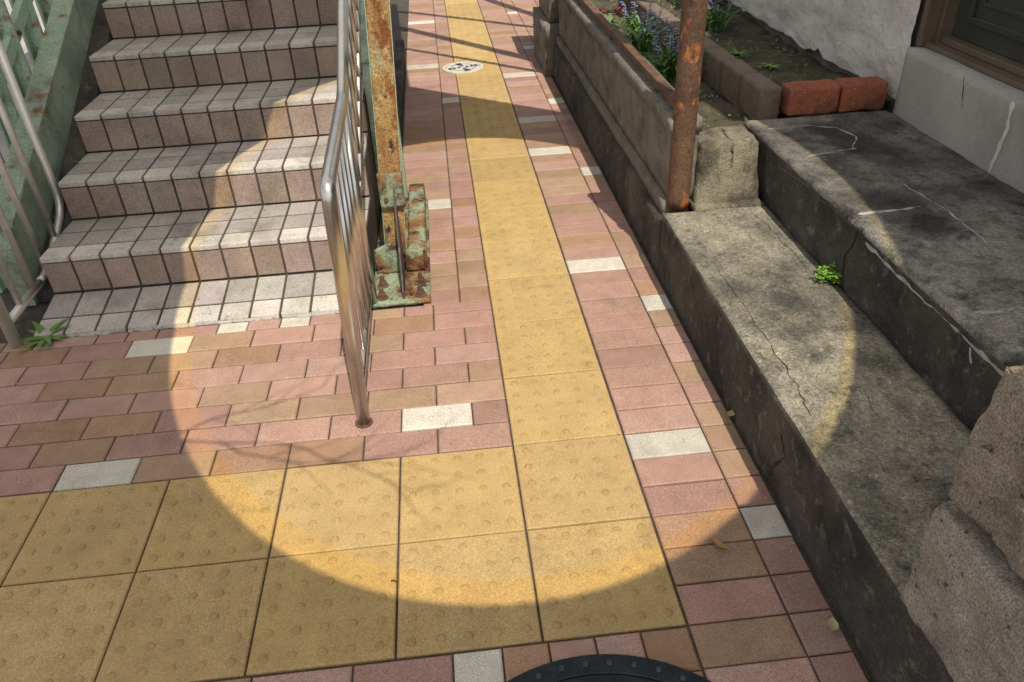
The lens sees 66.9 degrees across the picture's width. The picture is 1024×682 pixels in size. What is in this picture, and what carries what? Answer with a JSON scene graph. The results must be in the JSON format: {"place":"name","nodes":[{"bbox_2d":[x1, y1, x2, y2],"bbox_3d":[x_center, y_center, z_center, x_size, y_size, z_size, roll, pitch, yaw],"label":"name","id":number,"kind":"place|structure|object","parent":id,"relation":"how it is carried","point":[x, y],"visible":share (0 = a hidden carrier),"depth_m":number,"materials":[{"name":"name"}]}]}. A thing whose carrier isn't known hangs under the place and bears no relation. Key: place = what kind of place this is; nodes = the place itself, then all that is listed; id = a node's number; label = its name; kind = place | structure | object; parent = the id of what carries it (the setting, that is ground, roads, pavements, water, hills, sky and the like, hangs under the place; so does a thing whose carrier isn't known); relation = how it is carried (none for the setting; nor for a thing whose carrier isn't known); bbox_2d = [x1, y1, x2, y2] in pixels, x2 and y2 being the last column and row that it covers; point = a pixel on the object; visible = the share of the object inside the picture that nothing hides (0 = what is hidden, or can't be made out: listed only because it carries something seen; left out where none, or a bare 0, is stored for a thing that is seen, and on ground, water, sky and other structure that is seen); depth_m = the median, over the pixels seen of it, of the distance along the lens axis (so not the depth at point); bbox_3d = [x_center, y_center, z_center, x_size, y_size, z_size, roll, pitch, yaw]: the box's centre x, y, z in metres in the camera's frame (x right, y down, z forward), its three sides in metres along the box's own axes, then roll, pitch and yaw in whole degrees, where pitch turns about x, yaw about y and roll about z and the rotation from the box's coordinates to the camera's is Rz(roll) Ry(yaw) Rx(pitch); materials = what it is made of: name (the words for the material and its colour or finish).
{"place":"outdoors","nodes":[
{"label":"outdoors","id":0,"kind":"place"},
{"bbox_2d":[0,0,44,161],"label":"ground","id":1,"kind":"structure","parent":0,"point":[4,150],"depth_m":6.03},
{"bbox_2d":[0,0,871,681],"bbox_3d":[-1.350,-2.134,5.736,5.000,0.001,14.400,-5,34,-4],"label":"path","id":2,"kind":"structure","parent":0,"point":[30,314],"depth_m":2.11,"materials":[{"name":"brick"}]},
{"bbox_2d":[0,0,52,292],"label":"steel fence","id":3,"kind":"object","parent":2,"relation":"on","point":[19,22],"visible":0.12,"depth_m":3.09,"materials":[{"name":"green metal"}]},
{"bbox_2d":[0,39,63,349],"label":"handrail","id":4,"kind":"object","parent":2,"relation":"on","point":[8,320],"visible":0.81,"depth_m":2.68,"materials":[{"name":"silver metal"}]},
{"bbox_2d":[18,317,70,351],"bbox_3d":[-1.569,-0.022,2.604,0.173,0.031,0.188,-5,34,-4],"label":"weed","id":5,"kind":"object","parent":2,"relation":"on","point":[40,340],"visible":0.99,"depth_m":2.60,"materials":[{"name":"green plant"}]},
{"bbox_2d":[0,0,380,337],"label":"staircase","id":6,"kind":"structure","parent":2,"relation":"on","point":[184,143],"depth_m":2.98,"materials":[{"name":"tile"}]},
{"bbox_2d":[0,0,685,681],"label":"tactile paving","id":7,"kind":"structure","parent":2,"relation":"on","point":[460,522],"depth_m":1.82,"materials":[{"name":"tile"}]},
{"bbox_2d":[320,0,378,427],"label":"handrail","id":8,"kind":"object","parent":2,"relation":"on","point":[341,184],"visible":0.99,"depth_m":2.23,"materials":[{"name":"silver metal"}]},
{"bbox_2d":[364,0,430,308],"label":"steel column","id":9,"kind":"structure","parent":2,"relation":"on","point":[402,261],"depth_m":2.69,"materials":[{"name":"metal"}]},
{"bbox_2d":[394,40,405,139],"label":"kerb","id":10,"kind":"structure","parent":2,"relation":"on","point":[399,57],"depth_m":4.83,"materials":[{"name":"concrete"}]},
{"bbox_2d":[398,118,408,200],"bbox_3d":[-0.513,-1.466,2.898,0.065,2.000,0.085,-5,34,-4],"label":"steel post","id":11,"kind":"object","parent":2,"relation":"on","point":[406,193],"visible":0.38,"depth_m":3.38,"materials":[{"name":"metal"}]},
{"bbox_2d":[9,132,852,679],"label":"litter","id":12,"kind":"object","parent":2,"relation":"on","point":[381,488],"visible":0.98,"depth_m":1.93,"materials":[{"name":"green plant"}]},
{"bbox_2d":[442,61,482,74],"bbox_3d":[-0.330,-1.833,5.216,0.276,0.028,0.276,-5,34,-4],"label":"manhole cover","id":13,"kind":"object","parent":2,"relation":"on","point":[455,68],"visible":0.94,"depth_m":5.20,"materials":[{"name":"metal"}]},
{"bbox_2d":[507,654,711,681],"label":"manhole cover","id":14,"kind":"object","parent":2,"relation":"on","point":[606,668],"visible":1,"depth_m":1.51,"materials":[{"name":"metal"}]},
{"bbox_2d":[533,0,702,273],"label":"retaining wall","id":15,"kind":"structure","parent":2,"relation":"on","point":[621,109],"depth_m":3.35,"materials":[{"name":"concrete"}]},
{"bbox_2d":[578,0,674,106],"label":"steel rail","id":16,"kind":"object","parent":15,"relation":"on","point":[664,88],"visible":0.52,"depth_m":3.08,"materials":[{"name":"brown metal"}]},
{"bbox_2d":[711,537,728,548],"bbox_3d":[0.469,0.460,1.748,0.045,0.014,0.017,25,43,35],"label":"fallen leaf","id":17,"kind":"object","parent":2,"relation":"on","point":[719,543],"visible":1,"depth_m":1.75,"materials":[{"name":"brown plant"}]},
{"bbox_2d":[726,410,734,416],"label":"fallen leaf","id":18,"kind":"object","parent":2,"relation":"on","point":[729,413],"visible":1,"depth_m":2.13,"materials":[{"name":"brown plant"}]},
{"bbox_2d":[658,205,970,681],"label":"concrete step","id":19,"kind":"object","parent":2,"relation":"on","point":[854,430],"visible":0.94,"depth_m":1.81,"materials":[{"name":"grey concrete"}]},
{"bbox_2d":[666,0,707,209],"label":"pole","id":20,"kind":"object","parent":19,"relation":"on","point":[693,18],"visible":1,"depth_m":2.48,"materials":[{"name":"brown metal"}]},
{"bbox_2d":[689,125,764,210],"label":"concrete block","id":21,"kind":"structure","parent":19,"relation":"on","point":[726,175],"depth_m":2.65,"materials":[{"name":"grey concrete"}]},
{"bbox_2d":[812,262,842,283],"bbox_3d":[0.910,-0.193,2.230,0.085,0.049,0.090,14,38,23],"label":"weed","id":22,"kind":"object","parent":19,"relation":"on","point":[825,275],"visible":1,"depth_m":2.23,"materials":[{"name":"green plant"}]},
{"bbox_2d":[826,617,838,630],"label":"fallen leaf","id":23,"kind":"object","parent":2,"relation":"on","point":[832,624],"visible":1,"depth_m":1.57,"materials":[{"name":"beige plant"}]},
{"bbox_2d":[744,110,1023,430],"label":"concrete step","id":24,"kind":"object","parent":2,"relation":"on","point":[914,234],"visible":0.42,"depth_m":2.10,"materials":[{"name":"grey concrete"}]},
{"bbox_2d":[590,0,752,128],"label":"soil","id":25,"kind":"structure","parent":0,"point":[718,105],"depth_m":3.06,"materials":[{"name":"brown soil"}]},
{"bbox_2d":[601,7,623,24],"bbox_3d":[0.544,-1.751,4.193,0.194,0.110,0.222,-9,35,-9],"label":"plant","id":26,"kind":"object","parent":25,"relation":"on","point":[609,17],"visible":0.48,"depth_m":4.20,"materials":[{"name":"green plant"}]},
{"bbox_2d":[618,0,627,18],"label":"brick","id":27,"kind":"object","parent":25,"relation":"on","point":[620,3],"visible":0.25,"depth_m":4.46,"materials":[{"name":"brown brick"}]},
{"bbox_2d":[615,2,655,39],"bbox_3d":[0.643,-1.628,3.932,0.339,0.193,0.335,26,43,35],"label":"bluebell plant","id":28,"kind":"object","parent":25,"relation":"on","point":[632,26],"visible":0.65,"depth_m":3.93,"materials":[{"name":"green plant"}]},
{"bbox_2d":[628,0,650,20],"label":"flower","id":29,"kind":"object","parent":25,"relation":"on","point":[630,5],"visible":0.27,"depth_m":4.28,"materials":[{"name":"purple plant"}]},
{"bbox_2d":[614,3,676,59],"bbox_3d":[0.617,-1.454,3.628,0.411,0.249,0.440,-5,34,-4],"label":"bluebell plant","id":30,"kind":"object","parent":25,"relation":"on","point":[640,43],"visible":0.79,"depth_m":3.63,"materials":[{"name":"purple plant"}]},
{"bbox_2d":[637,0,661,27],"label":"brick","id":31,"kind":"object","parent":25,"relation":"on","point":[643,6],"visible":0.32,"depth_m":4.10,"materials":[{"name":"brown brick"}]},
{"bbox_2d":[649,8,674,40],"bbox_3d":[0.765,-1.610,3.965,0.083,0.136,0.208,-5,34,-4],"label":"brick","id":32,"kind":"object","parent":25,"relation":"on","point":[664,13],"visible":0.35,"depth_m":3.92,"materials":[{"name":"brown brick"}]},
{"bbox_2d":[660,17,679,52],"bbox_3d":[0.792,-1.494,3.793,0.082,0.136,0.210,-5,34,-4],"label":"brick","id":33,"kind":"object","parent":25,"relation":"on","point":[675,21],"visible":0.32,"depth_m":3.78,"materials":[{"name":"brick"}]},
{"bbox_2d":[672,26,679,53],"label":"brick","id":34,"kind":"object","parent":25,"relation":"on","point":[675,40],"visible":0.08,"depth_m":3.65,"materials":[{"name":"brown brick"}]},
{"bbox_2d":[642,17,710,81],"bbox_3d":[0.682,-1.234,3.292,0.381,0.257,0.412,25,43,35],"label":"bluebell plant","id":35,"kind":"object","parent":25,"relation":"on","point":[666,66],"visible":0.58,"depth_m":3.32,"materials":[{"name":"green plant"}]},
{"bbox_2d":[701,35,719,76],"bbox_3d":[0.849,-1.264,3.448,0.082,0.138,0.209,-5,34,-4],"label":"brick","id":36,"kind":"object","parent":25,"relation":"on","point":[709,43],"visible":0.2,"depth_m":3.36,"materials":[{"name":"brown brick"}]},
{"bbox_2d":[702,47,736,91],"bbox_3d":[0.877,-1.148,3.277,0.082,0.136,0.209,-5,34,-4],"label":"brick","id":37,"kind":"object","parent":25,"relation":"on","point":[714,57],"visible":0.66,"depth_m":3.25,"materials":[{"name":"brown brick"}]},
{"bbox_2d":[612,0,837,126],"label":"ground cover","id":38,"kind":"object","parent":25,"relation":"on","point":[740,46],"visible":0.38,"depth_m":3.46,"materials":[{"name":"green plant"}]},
{"bbox_2d":[719,59,758,104],"bbox_3d":[0.907,-1.033,3.104,0.082,0.138,0.209,-5,34,-4],"label":"brick","id":39,"kind":"object","parent":25,"relation":"on","point":[732,70],"visible":0.68,"depth_m":3.08,"materials":[{"name":"brown brick"}]},
{"bbox_2d":[738,73,781,119],"bbox_3d":[0.934,-0.918,2.932,0.082,0.137,0.209,-5,34,-4],"label":"brick","id":40,"kind":"object","parent":25,"relation":"on","point":[759,96],"visible":0.89,"depth_m":2.87,"materials":[{"name":"brown brick"}]},
{"bbox_2d":[594,0,823,120],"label":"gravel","id":41,"kind":"structure","parent":0,"point":[784,50],"depth_m":3.66,"materials":[{"name":"stone"}]},
{"bbox_2d":[653,0,890,113],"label":"soil","id":42,"kind":"structure","parent":0,"point":[746,31],"depth_m":3.62,"materials":[{"name":"brown soil"}]},
{"bbox_2d":[680,0,747,31],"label":"bluebell plant","id":43,"kind":"object","parent":42,"relation":"on","point":[712,19],"visible":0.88,"depth_m":3.96,"materials":[{"name":"green plant"}]},
{"bbox_2d":[729,48,748,57],"bbox_3d":[1.048,-1.322,3.556,0.126,0.024,0.142,16,39,26],"label":"weed","id":44,"kind":"object","parent":42,"relation":"on","point":[736,53],"visible":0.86,"depth_m":3.55,"materials":[{"name":"green plant"}]},
{"bbox_2d":[758,62,780,68],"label":"weed","id":45,"kind":"object","parent":42,"relation":"on","point":[770,66],"visible":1,"depth_m":3.38,"materials":[{"name":"green plant"}]},
{"bbox_2d":[779,79,841,115],"bbox_3d":[1.098,-0.897,2.857,0.193,0.110,0.099,-5,34,-4],"label":"brick","id":46,"kind":"object","parent":42,"relation":"on","point":[813,97],"visible":1,"depth_m":2.82,"materials":[{"name":"red brick"}]},
{"bbox_2d":[834,76,887,112],"bbox_3d":[1.284,-0.914,2.868,0.176,0.109,0.098,-5,34,-4],"label":"brick","id":47,"kind":"object","parent":42,"relation":"on","point":[864,93],"visible":0.84,"depth_m":2.83,"materials":[{"name":"red brick"}]},
{"bbox_2d":[719,0,1023,118],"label":"house","id":48,"kind":"structure","parent":0,"point":[858,38],"depth_m":2.82,"materials":[{"name":"paint"}]},
{"bbox_2d":[892,47,1023,192],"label":"plinth","id":49,"kind":"object","parent":48,"relation":"attached to","point":[973,116],"depth_m":2.43,"materials":[{"name":"grey concrete"}]},
{"bbox_2d":[915,0,1023,90],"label":"door","id":50,"kind":"structure","parent":48,"relation":"in","point":[985,36],"depth_m":2.48,"materials":[{"name":"brown wood"}]},
{"bbox_2d":[900,365,1023,681],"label":"stone wall","id":51,"kind":"structure","parent":0,"point":[962,596],"depth_m":1.12,"materials":[{"name":"grey stone"}]}
]}

